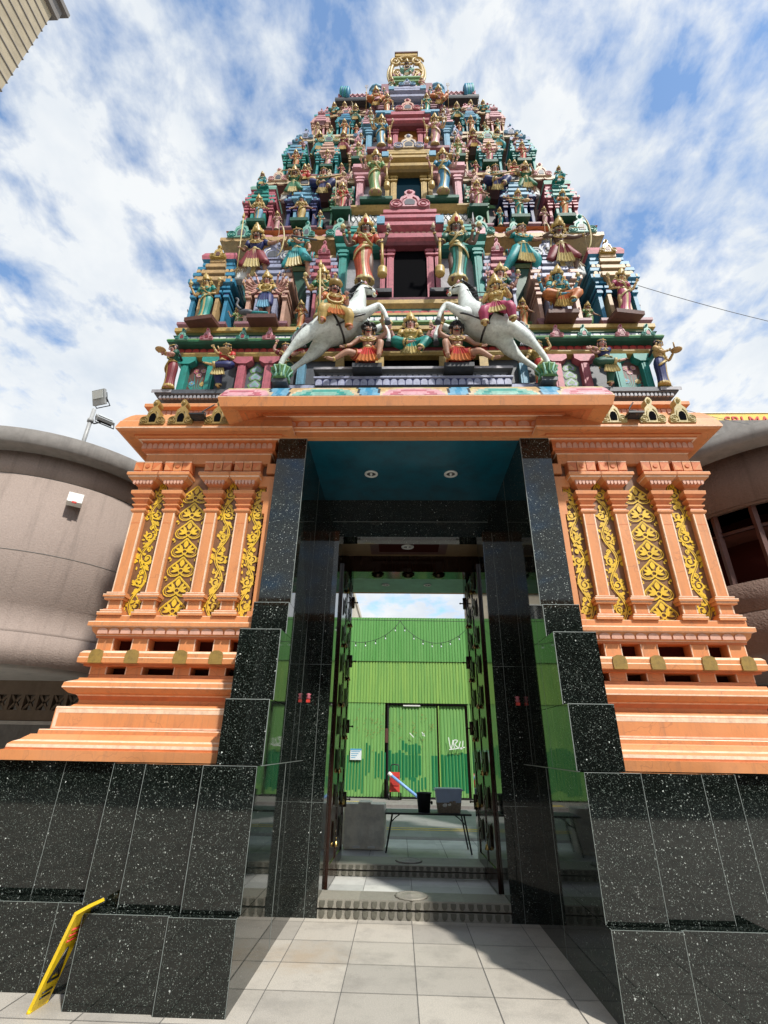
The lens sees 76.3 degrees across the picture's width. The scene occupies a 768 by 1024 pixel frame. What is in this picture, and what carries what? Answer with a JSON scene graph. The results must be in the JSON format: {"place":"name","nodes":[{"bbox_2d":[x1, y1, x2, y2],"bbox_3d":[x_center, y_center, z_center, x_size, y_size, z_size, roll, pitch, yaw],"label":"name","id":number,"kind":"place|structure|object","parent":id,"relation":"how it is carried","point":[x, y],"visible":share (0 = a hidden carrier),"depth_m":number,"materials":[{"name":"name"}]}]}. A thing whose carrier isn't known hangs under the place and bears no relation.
{"place":"outdoors","nodes":[
{"label":"outdoors","id":0,"kind":"place"},
{"bbox_2d":[0,918,617,1023],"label":"courtyard floor","id":1,"kind":"structure","parent":0,"point":[326,971],"depth_m":3.58,"materials":[{"name":"beige tile"}]},
{"bbox_2d":[26,898,104,1014],"bbox_3d":[-2.108,2.937,3.250,0.294,0.578,0.183,-4,-26,10],"label":"wet floor sign","id":2,"kind":"object","parent":1,"relation":"on","point":[48,983],"visible":0.99,"depth_m":3.22,"materials":[{"name":"yellow plastic"}]},
{"bbox_2d":[0,51,767,1023],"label":"temple gateway","id":3,"kind":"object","parent":1,"relation":"on","point":[172,791],"visible":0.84,"depth_m":5.06,"materials":[{"name":"orange stone"}]},
{"bbox_2d":[155,344,182,389],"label":"dancer statue","id":4,"kind":"object","parent":3,"relation":"on","point":[173,355],"visible":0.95,"depth_m":6.19,"materials":[{"name":"paint"}]},
{"bbox_2d":[189,404,214,420],"bbox_3d":[-2.116,-1.196,5.697,0.191,0.299,0.207,0,-26,2],"label":"spotlight","id":5,"kind":"object","parent":3,"relation":"attached to","point":[197,416],"visible":1,"depth_m":5.59,"materials":[{"name":"black metal"}]},
{"bbox_2d":[184,272,221,327],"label":"goddess statue","id":6,"kind":"object","parent":3,"relation":"on","point":[204,317],"visible":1,"depth_m":6.60,"materials":[{"name":"paint"}]},
{"bbox_2d":[203,343,235,388],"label":"dancer statue","id":7,"kind":"object","parent":3,"relation":"on","point":[222,364],"visible":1,"depth_m":6.12,"materials":[{"name":"paint"}]},
{"bbox_2d":[228,305,243,326],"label":"attendant statue","id":8,"kind":"object","parent":3,"relation":"on","point":[237,315],"visible":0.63,"depth_m":6.82,"materials":[{"name":"paint"}]},
{"bbox_2d":[246,194,269,228],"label":"deity statue","id":9,"kind":"object","parent":3,"relation":"on","point":[258,204],"visible":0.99,"depth_m":7.91,"materials":[{"name":"paint"}]},
{"bbox_2d":[232,213,284,284],"bbox_3d":[-1.875,-3.935,7.287,0.802,1.218,0.263,0,-18,2],"label":"warrior statue","id":10,"kind":"object","parent":3,"relation":"on","point":[254,256],"visible":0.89,"depth_m":7.18,"materials":[{"name":"paint"}]},
{"bbox_2d":[256,171,266,188],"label":"attendant statue","id":11,"kind":"object","parent":3,"relation":"on","point":[262,178],"visible":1,"depth_m":8.30,"materials":[{"name":"paint"}]},
{"bbox_2d":[235,270,288,326],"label":"deity statue","id":12,"kind":"object","parent":3,"relation":"on","point":[266,285],"visible":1,"depth_m":6.55,"materials":[{"name":"paint"}]},
{"bbox_2d":[272,211,281,229],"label":"attendant statue","id":13,"kind":"object","parent":3,"relation":"on","point":[277,216],"visible":0.98,"depth_m":8.00,"materials":[{"name":"paint"}]},
{"bbox_2d":[273,340,304,366],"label":"dancer statue","id":14,"kind":"object","parent":3,"relation":"on","point":[280,353],"visible":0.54,"depth_m":6.26,"materials":[{"name":"paint"}]},
{"bbox_2d":[279,164,302,203],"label":"musician statue","id":15,"kind":"object","parent":3,"relation":"on","point":[294,185],"visible":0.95,"depth_m":8.37,"materials":[{"name":"paint"}]},
{"bbox_2d":[287,149,302,174],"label":"deity statue","id":16,"kind":"object","parent":3,"relation":"on","point":[296,156],"visible":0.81,"depth_m":9.17,"materials":[{"name":"paint"}]},
{"bbox_2d":[281,227,316,278],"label":"warrior statue","id":17,"kind":"object","parent":3,"relation":"on","point":[297,253],"visible":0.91,"depth_m":7.14,"materials":[{"name":"paint"}]},
{"bbox_2d":[289,193,312,227],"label":"deity statue","id":18,"kind":"object","parent":3,"relation":"on","point":[300,220],"visible":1,"depth_m":7.89,"materials":[{"name":"paint"}]},
{"bbox_2d":[294,300,307,326],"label":"attendant statue","id":19,"kind":"object","parent":3,"relation":"on","point":[301,308],"visible":0.92,"depth_m":6.73,"materials":[{"name":"paint"}]},
{"bbox_2d":[296,136,305,149],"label":"attendant statue","id":20,"kind":"object","parent":3,"relation":"on","point":[302,143],"visible":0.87,"depth_m":9.55,"materials":[{"name":"paint"}]},
{"bbox_2d":[299,163,310,179],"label":"attendant statue","id":21,"kind":"object","parent":3,"relation":"on","point":[305,171],"visible":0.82,"depth_m":8.54,"materials":[{"name":"paint"}]},
{"bbox_2d":[308,127,323,156],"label":"warrior statue","id":22,"kind":"object","parent":3,"relation":"on","point":[317,145],"visible":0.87,"depth_m":9.57,"materials":[{"name":"paint"}]},
{"bbox_2d":[314,210,324,229],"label":"attendant statue","id":23,"kind":"object","parent":3,"relation":"on","point":[320,216],"visible":1,"depth_m":7.97,"materials":[{"name":"paint"}]},
{"bbox_2d":[303,264,336,318],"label":"goddess statue","id":24,"kind":"object","parent":3,"relation":"on","point":[325,279],"visible":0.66,"depth_m":6.69,"materials":[{"name":"paint"}]},
{"bbox_2d":[308,167,345,192],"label":"musician statue","id":25,"kind":"object","parent":3,"relation":"on","point":[323,182],"visible":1,"depth_m":8.29,"materials":[{"name":"paint"}]},
{"bbox_2d":[320,148,334,173],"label":"deity statue","id":26,"kind":"object","parent":3,"relation":"on","point":[327,156],"visible":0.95,"depth_m":9.14,"materials":[{"name":"paint"}]},
{"bbox_2d":[270,280,390,387],"bbox_3d":[-0.606,-2.216,5.973,1.398,1.745,0.452,0,-26,2],"label":"horse statue","id":27,"kind":"object","parent":3,"relation":"on","point":[331,331],"visible":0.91,"depth_m":5.87,"materials":[{"name":"paint"}]},
{"bbox_2d":[317,260,353,329],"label":"rider statue","id":28,"kind":"object","parent":27,"relation":"attached to","point":[334,296],"visible":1,"depth_m":5.75,"materials":[{"name":"paint"}]},
{"bbox_2d":[328,102,341,113],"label":"warrior statue","id":29,"kind":"object","parent":3,"relation":"on","point":[334,109],"visible":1,"depth_m":10.78,"materials":[{"name":"paint"}]},
{"bbox_2d":[324,563,357,889],"bbox_3d":[-0.552,2.701,6.736,0.155,3.800,1.168,-1,-26,3],"label":"door leaf","id":30,"kind":"structure","parent":3,"relation":"in","point":[337,795],"depth_m":6.51,"materials":[{"name":"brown wood"}]},
{"bbox_2d":[331,177,351,222],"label":"goddess statue","id":31,"kind":"object","parent":3,"relation":"on","point":[342,209],"visible":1,"depth_m":8.04,"materials":[{"name":"paint"}]},
{"bbox_2d":[337,126,350,156],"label":"warrior statue","id":32,"kind":"object","parent":3,"relation":"on","point":[343,143],"visible":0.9,"depth_m":9.56,"materials":[{"name":"paint"}]},
{"bbox_2d":[338,118,350,132],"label":"deity statue","id":33,"kind":"object","parent":3,"relation":"on","point":[344,124],"visible":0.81,"depth_m":10.21,"materials":[{"name":"paint"}]},
{"bbox_2d":[324,313,387,375],"bbox_3d":[-0.319,-2.052,5.838,0.717,0.883,0.432,0,-22,2],"label":"strongman statue","id":34,"kind":"object","parent":3,"relation":"on","point":[368,354],"visible":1,"depth_m":5.70,"materials":[{"name":"paint"}]},
{"bbox_2d":[351,141,364,166],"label":"deity statue","id":35,"kind":"object","parent":3,"relation":"on","point":[358,148],"visible":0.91,"depth_m":9.25,"materials":[{"name":"paint"}]},
{"bbox_2d":[350,103,365,125],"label":"warrior statue","id":36,"kind":"object","parent":3,"relation":"on","point":[354,114],"visible":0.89,"depth_m":10.53,"materials":[{"name":"paint"}]},
{"bbox_2d":[340,213,390,286],"bbox_3d":[-0.266,-3.732,6.935,0.742,1.170,0.290,0,-18,2],"label":"guardian statue","id":37,"kind":"object","parent":3,"relation":"on","point":[365,237],"visible":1,"depth_m":6.89,"materials":[{"name":"paint"}]},
{"bbox_2d":[359,148,392,195],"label":"guardian statue","id":38,"kind":"object","parent":3,"relation":"on","point":[375,164],"visible":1,"depth_m":8.23,"materials":[{"name":"paint"}]},
{"bbox_2d":[365,85,386,105],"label":"deity statue","id":39,"kind":"object","parent":3,"relation":"on","point":[372,96],"visible":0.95,"depth_m":10.88,"materials":[{"name":"paint"}]},
{"bbox_2d":[369,113,393,146],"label":"guardian statue","id":40,"kind":"object","parent":3,"relation":"on","point":[381,125],"visible":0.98,"depth_m":9.46,"materials":[{"name":"paint"}]},
{"bbox_2d":[382,93,393,110],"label":"guardian statue","id":41,"kind":"object","parent":3,"relation":"on","point":[387,100],"visible":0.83,"depth_m":10.58,"materials":[{"name":"paint"}]},
{"bbox_2d":[398,58,414,75],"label":"deity statue","id":42,"kind":"object","parent":3,"relation":"on","point":[406,69],"visible":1,"depth_m":11.69,"materials":[{"name":"paint"}]},
{"bbox_2d":[387,311,433,353],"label":"goddess statue","id":43,"kind":"object","parent":3,"relation":"on","point":[410,332],"visible":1,"depth_m":6.02,"materials":[{"name":"paint"}]},
{"bbox_2d":[420,92,431,110],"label":"guardian statue","id":44,"kind":"object","parent":3,"relation":"on","point":[427,100],"visible":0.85,"depth_m":10.56,"materials":[{"name":"paint"}]},
{"bbox_2d":[422,112,446,144],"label":"guardian statue","id":45,"kind":"object","parent":3,"relation":"on","point":[434,124],"visible":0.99,"depth_m":9.43,"materials":[{"name":"paint"}]},
{"bbox_2d":[428,83,448,108],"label":"deity statue","id":46,"kind":"object","parent":3,"relation":"on","point":[438,92],"visible":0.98,"depth_m":10.81,"materials":[{"name":"paint"}]},
{"bbox_2d":[426,146,459,194],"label":"guardian statue","id":47,"kind":"object","parent":3,"relation":"on","point":[442,162],"visible":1,"depth_m":8.20,"materials":[{"name":"paint"}]},
{"bbox_2d":[430,212,481,285],"bbox_3d":[1.023,-3.729,6.894,0.742,1.170,0.290,0,-18,2],"label":"guardian statue","id":48,"kind":"object","parent":3,"relation":"on","point":[455,235],"visible":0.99,"depth_m":6.85,"materials":[{"name":"paint"}]},
{"bbox_2d":[450,101,467,119],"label":"warrior statue","id":49,"kind":"object","parent":3,"relation":"on","point":[456,111],"visible":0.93,"depth_m":10.46,"materials":[{"name":"paint"}]},
{"bbox_2d":[451,137,467,161],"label":"deity statue","id":50,"kind":"object","parent":3,"relation":"on","point":[458,145],"visible":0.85,"depth_m":9.21,"materials":[{"name":"paint"}]},
{"bbox_2d":[437,312,502,375],"bbox_3d":[1.000,-2.049,5.797,0.718,0.882,0.432,0,-22,2],"label":"strongman statue","id":51,"kind":"object","parent":3,"relation":"on","point":[457,354],"visible":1,"depth_m":5.67,"materials":[{"name":"paint"}]},
{"bbox_2d":[464,115,476,131],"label":"deity statue","id":52,"kind":"object","parent":3,"relation":"on","point":[471,121],"visible":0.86,"depth_m":10.13,"materials":[{"name":"paint"}]},
{"bbox_2d":[465,124,480,149],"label":"warrior statue","id":53,"kind":"object","parent":3,"relation":"on","point":[473,141],"visible":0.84,"depth_m":9.48,"materials":[{"name":"paint"}]},
{"bbox_2d":[470,160,481,172],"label":"attendant statue","id":54,"kind":"object","parent":3,"relation":"on","point":[475,164],"visible":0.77,"depth_m":9.13,"materials":[{"name":"paint"}]},
{"bbox_2d":[467,179,489,218],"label":"goddess statue","id":55,"kind":"object","parent":3,"relation":"on","point":[477,207],"visible":1,"depth_m":7.98,"materials":[{"name":"paint"}]},
{"bbox_2d":[459,564,501,893],"bbox_3d":[1.266,2.705,6.679,0.155,3.800,1.168,1,-26,0],"label":"door leaf","id":56,"kind":"structure","parent":3,"relation":"in","point":[484,798],"depth_m":6.46,"materials":[{"name":"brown wood"}]},
{"bbox_2d":[478,99,491,111],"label":"warrior statue","id":57,"kind":"object","parent":3,"relation":"on","point":[483,106],"visible":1,"depth_m":10.65,"materials":[{"name":"paint"}]},
{"bbox_2d":[480,141,497,170],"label":"deity statue","id":58,"kind":"object","parent":3,"relation":"on","point":[489,161],"visible":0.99,"depth_m":9.07,"materials":[{"name":"paint"}]},
{"bbox_2d":[433,279,557,386],"bbox_3d":[1.295,-2.211,5.913,1.397,1.745,0.452,0,-26,2],"label":"horse statue","id":59,"kind":"object","parent":3,"relation":"on","point":[500,331],"visible":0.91,"depth_m":5.82,"materials":[{"name":"paint"}]},
{"bbox_2d":[478,272,517,325],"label":"rider statue","id":60,"kind":"object","parent":59,"relation":"attached to","point":[496,292],"visible":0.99,"depth_m":5.70,"materials":[{"name":"paint"}]},
{"bbox_2d":[493,123,505,152],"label":"warrior statue","id":61,"kind":"object","parent":3,"relation":"on","point":[500,142],"visible":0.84,"depth_m":9.46,"materials":[{"name":"paint"}]},
{"bbox_2d":[482,163,518,189],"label":"musician statue","id":62,"kind":"object","parent":3,"relation":"on","point":[493,179],"visible":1,"depth_m":8.19,"materials":[{"name":"paint"}]},
{"bbox_2d":[493,207,507,226],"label":"attendant statue","id":63,"kind":"object","parent":3,"relation":"on","point":[499,213],"visible":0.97,"depth_m":7.89,"materials":[{"name":"paint"}]},
{"bbox_2d":[486,262,520,300],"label":"goddess statue","id":64,"kind":"object","parent":3,"relation":"on","point":[499,270],"visible":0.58,"depth_m":6.62,"materials":[{"name":"paint"}]},
{"bbox_2d":[506,159,521,175],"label":"attendant statue","id":65,"kind":"object","parent":3,"relation":"on","point":[513,164],"visible":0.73,"depth_m":8.44,"materials":[{"name":"paint"}]},
{"bbox_2d":[503,188,531,224],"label":"deity statue","id":66,"kind":"object","parent":3,"relation":"on","point":[519,216],"visible":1,"depth_m":7.77,"materials":[{"name":"paint"}]},
{"bbox_2d":[512,131,522,144],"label":"attendant statue","id":67,"kind":"object","parent":3,"relation":"on","point":[515,138],"visible":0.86,"depth_m":9.43,"materials":[{"name":"paint"}]},
{"bbox_2d":[514,141,531,167],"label":"deity statue","id":68,"kind":"object","parent":3,"relation":"on","point":[522,149],"visible":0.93,"depth_m":9.05,"materials":[{"name":"paint"}]},
{"bbox_2d":[516,297,535,323],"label":"attendant statue","id":69,"kind":"object","parent":3,"relation":"on","point":[522,306],"visible":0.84,"depth_m":6.63,"materials":[{"name":"paint"}]},
{"bbox_2d":[503,220,551,270],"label":"warrior statue","id":70,"kind":"object","parent":3,"relation":"on","point":[522,249],"visible":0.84,"depth_m":7.05,"materials":[{"name":"paint"}]},
{"bbox_2d":[515,160,539,198],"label":"musician statue","id":71,"kind":"object","parent":3,"relation":"on","point":[526,181],"visible":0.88,"depth_m":8.25,"materials":[{"name":"paint"}]},
{"bbox_2d":[518,337,551,382],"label":"dancer statue","id":72,"kind":"object","parent":3,"relation":"on","point":[538,360],"visible":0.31,"depth_m":6.17,"materials":[{"name":"paint"}]},
{"bbox_2d":[539,206,551,225],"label":"attendant statue","id":73,"kind":"object","parent":3,"relation":"on","point":[543,212],"visible":0.91,"depth_m":7.87,"materials":[{"name":"paint"}]},
{"bbox_2d":[536,264,582,323],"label":"deity statue","id":74,"kind":"object","parent":3,"relation":"on","point":[554,292],"visible":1,"depth_m":6.39,"materials":[{"name":"paint"}]},
{"bbox_2d":[554,165,566,182],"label":"attendant statue","id":75,"kind":"object","parent":3,"relation":"on","point":[558,172],"visible":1,"depth_m":8.14,"materials":[{"name":"paint"}]},
{"bbox_2d":[552,188,576,223],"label":"deity statue","id":76,"kind":"object","parent":3,"relation":"on","point":[563,199],"visible":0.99,"depth_m":7.76,"materials":[{"name":"paint"}]},
{"bbox_2d":[543,215,591,277],"bbox_3d":[2.612,-3.871,7.112,0.815,1.056,0.306,0,-18,2],"label":"warrior statue","id":77,"kind":"object","parent":3,"relation":"on","point":[562,252],"visible":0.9,"depth_m":7.05,"materials":[{"name":"paint"}]},
{"bbox_2d":[578,301,600,323],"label":"attendant statue","id":78,"kind":"object","parent":3,"relation":"on","point":[587,310],"visible":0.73,"depth_m":6.67,"materials":[{"name":"paint"}]},
{"bbox_2d":[586,338,627,385],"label":"dancer statue","id":79,"kind":"object","parent":3,"relation":"on","point":[606,361],"visible":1,"depth_m":5.97,"materials":[{"name":"paint"}]},
{"bbox_2d":[606,267,644,323],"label":"goddess statue","id":80,"kind":"object","parent":3,"relation":"on","point":[624,313],"visible":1,"depth_m":6.44,"materials":[{"name":"paint"}]},
{"bbox_2d":[625,402,644,418],"bbox_3d":[2.802,-1.185,5.543,0.191,0.299,0.207,0,-26,2],"label":"spotlight","id":81,"kind":"object","parent":3,"relation":"attached to","point":[633,414],"visible":1,"depth_m":5.43,"materials":[{"name":"grey metal"}]},
{"bbox_2d":[648,340,681,386],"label":"dancer statue","id":82,"kind":"object","parent":3,"relation":"on","point":[661,359],"visible":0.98,"depth_m":6.02,"materials":[{"name":"paint"}]},
{"bbox_2d":[638,285,766,320],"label":"overhead wire","id":83,"kind":"object","parent":3,"relation":"attached to","point":[703,304],"visible":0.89,"depth_m":7.17,"materials":[{"name":"grey"}]},
{"bbox_2d":[0,0,767,617],"label":"sky","id":84,"kind":"structure","parent":0,"point":[135,135],"materials":[{"name":"white"}]},
{"bbox_2d":[341,836,477,879],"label":"pavement","id":85,"kind":"structure","parent":0,"point":[426,847],"depth_m":8.30,"materials":[{"name":"grey concrete"}]},
{"bbox_2d":[0,699,76,748],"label":"wall","id":86,"kind":"structure","parent":85,"relation":"on","point":[9,733],"depth_m":8.94,"materials":[{"name":"grey concrete"}]},
{"bbox_2d":[0,425,137,724],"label":"curved hall","id":87,"kind":"structure","parent":85,"relation":"on","point":[59,561],"depth_m":7.67,"materials":[{"name":"grey concrete"}]},
{"bbox_2d":[66,492,83,507],"bbox_3d":[-4.930,-0.209,7.813,0.208,0.208,0.152,17,-30,-29],"label":"emergency light","id":88,"kind":"object","parent":87,"relation":"attached to","point":[74,499],"visible":1,"depth_m":7.77,"materials":[{"name":"white plastic"}]},
{"bbox_2d":[82,388,114,441],"bbox_3d":[-5.440,-1.551,9.289,0.583,1.782,0.380,-9,-27,19],"label":"floodlight pole","id":89,"kind":"object","parent":87,"relation":"on","point":[99,397],"visible":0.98,"depth_m":9.38,"materials":[{"name":"metal"}]},
{"bbox_2d":[342,800,386,849],"bbox_3d":[-0.334,5.405,8.482,0.760,0.690,0.430,0,-26,2],"label":"concrete block","id":90,"kind":"object","parent":85,"relation":"on","point":[364,824],"visible":0.97,"depth_m":8.31,"materials":[{"name":"grey concrete"}]},
{"bbox_2d":[385,808,472,854],"bbox_3d":[0.741,5.416,8.306,1.440,0.576,0.600,0,-26,2],"label":"folding table","id":91,"kind":"object","parent":85,"relation":"on","point":[398,812],"visible":0.94,"depth_m":8.18,"materials":[{"name":"black plastic"}]},
{"bbox_2d":[416,792,432,812],"bbox_3d":[0.685,4.969,8.379,0.267,0.290,0.267,23,-33,-38],"label":"bin","id":92,"kind":"object","parent":91,"relation":"on","point":[424,801],"visible":1,"depth_m":8.30,"materials":[{"name":"black plastic"}]},
{"bbox_2d":[387,772,416,797],"bbox_3d":[0.658,8.722,15.556,1.122,0.815,0.133,-4,-26,10],"label":"pole","id":93,"kind":"object","parent":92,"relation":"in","point":[390,774],"visible":0.83,"depth_m":15.57,"materials":[{"name":"blue"}]},
{"bbox_2d":[433,787,462,812],"bbox_3d":[1.105,4.946,8.399,0.480,0.362,0.330,0,-26,2],"label":"storage box","id":94,"kind":"object","parent":91,"relation":"on","point":[448,799],"visible":1,"depth_m":8.29,"materials":[{"name":"grey plastic"}]},
{"bbox_2d":[689,419,767,709],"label":"building","id":95,"kind":"structure","parent":85,"relation":"on","point":[731,456],"depth_m":7.46,"materials":[{"name":"grey concrete"}]},
{"bbox_2d":[690,412,767,419],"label":"signboard","id":96,"kind":"object","parent":95,"relation":"attached to","point":[743,415],"visible":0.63,"depth_m":12.00,"materials":[{"name":"yellow plastic"}]},
{"bbox_2d":[710,505,767,585],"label":"window frame","id":97,"kind":"structure","parent":95,"relation":"in","point":[758,530],"depth_m":7.40,"materials":[{"name":"brown paint"}]},
{"bbox_2d":[343,808,476,837],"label":"road","id":98,"kind":"structure","parent":0,"point":[426,826],"depth_m":11.06,"materials":[{"name":"grey asphalt"}]},
{"bbox_2d":[346,798,473,809],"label":"pavement","id":99,"kind":"structure","parent":0,"point":[409,803],"depth_m":14.88,"materials":[{"name":"grey concrete"}]},
{"bbox_2d":[388,764,401,799],"bbox_3d":[0.349,8.727,15.828,0.440,1.018,0.300,0,-26,2],"label":"trolley","id":100,"kind":"object","parent":99,"relation":"on","point":[394,786],"visible":0.93,"depth_m":15.77,"materials":[{"name":"red paint"}]},
{"label":"ground","id":101,"kind":"structure","parent":0,"visible":0},
{"bbox_2d":[0,0,69,91],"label":"tower block","id":102,"kind":"structure","parent":101,"relation":"on","point":[23,23],"depth_m":29.05,"materials":[{"name":"beige concrete"}]},
{"bbox_2d":[352,593,361,617],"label":"office building","id":103,"kind":"structure","parent":101,"relation":"on","point":[356,612],"depth_m":40.39,"materials":[{"name":"beige concrete"}]},
{"bbox_2d":[344,617,474,799],"bbox_3d":[0.684,6.797,17.434,26.000,6.000,0.364,0,-26,2],"label":"hoarding","id":104,"kind":"object","parent":101,"relation":"on","point":[408,707],"visible":0.23,"depth_m":17.28,"materials":[{"name":"green metal"}]},
{"bbox_2d":[351,620,464,647],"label":"string lights","id":105,"kind":"object","parent":104,"relation":"attached to","point":[410,632],"visible":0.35,"depth_m":13.83,"materials":[{"name":"grey"}]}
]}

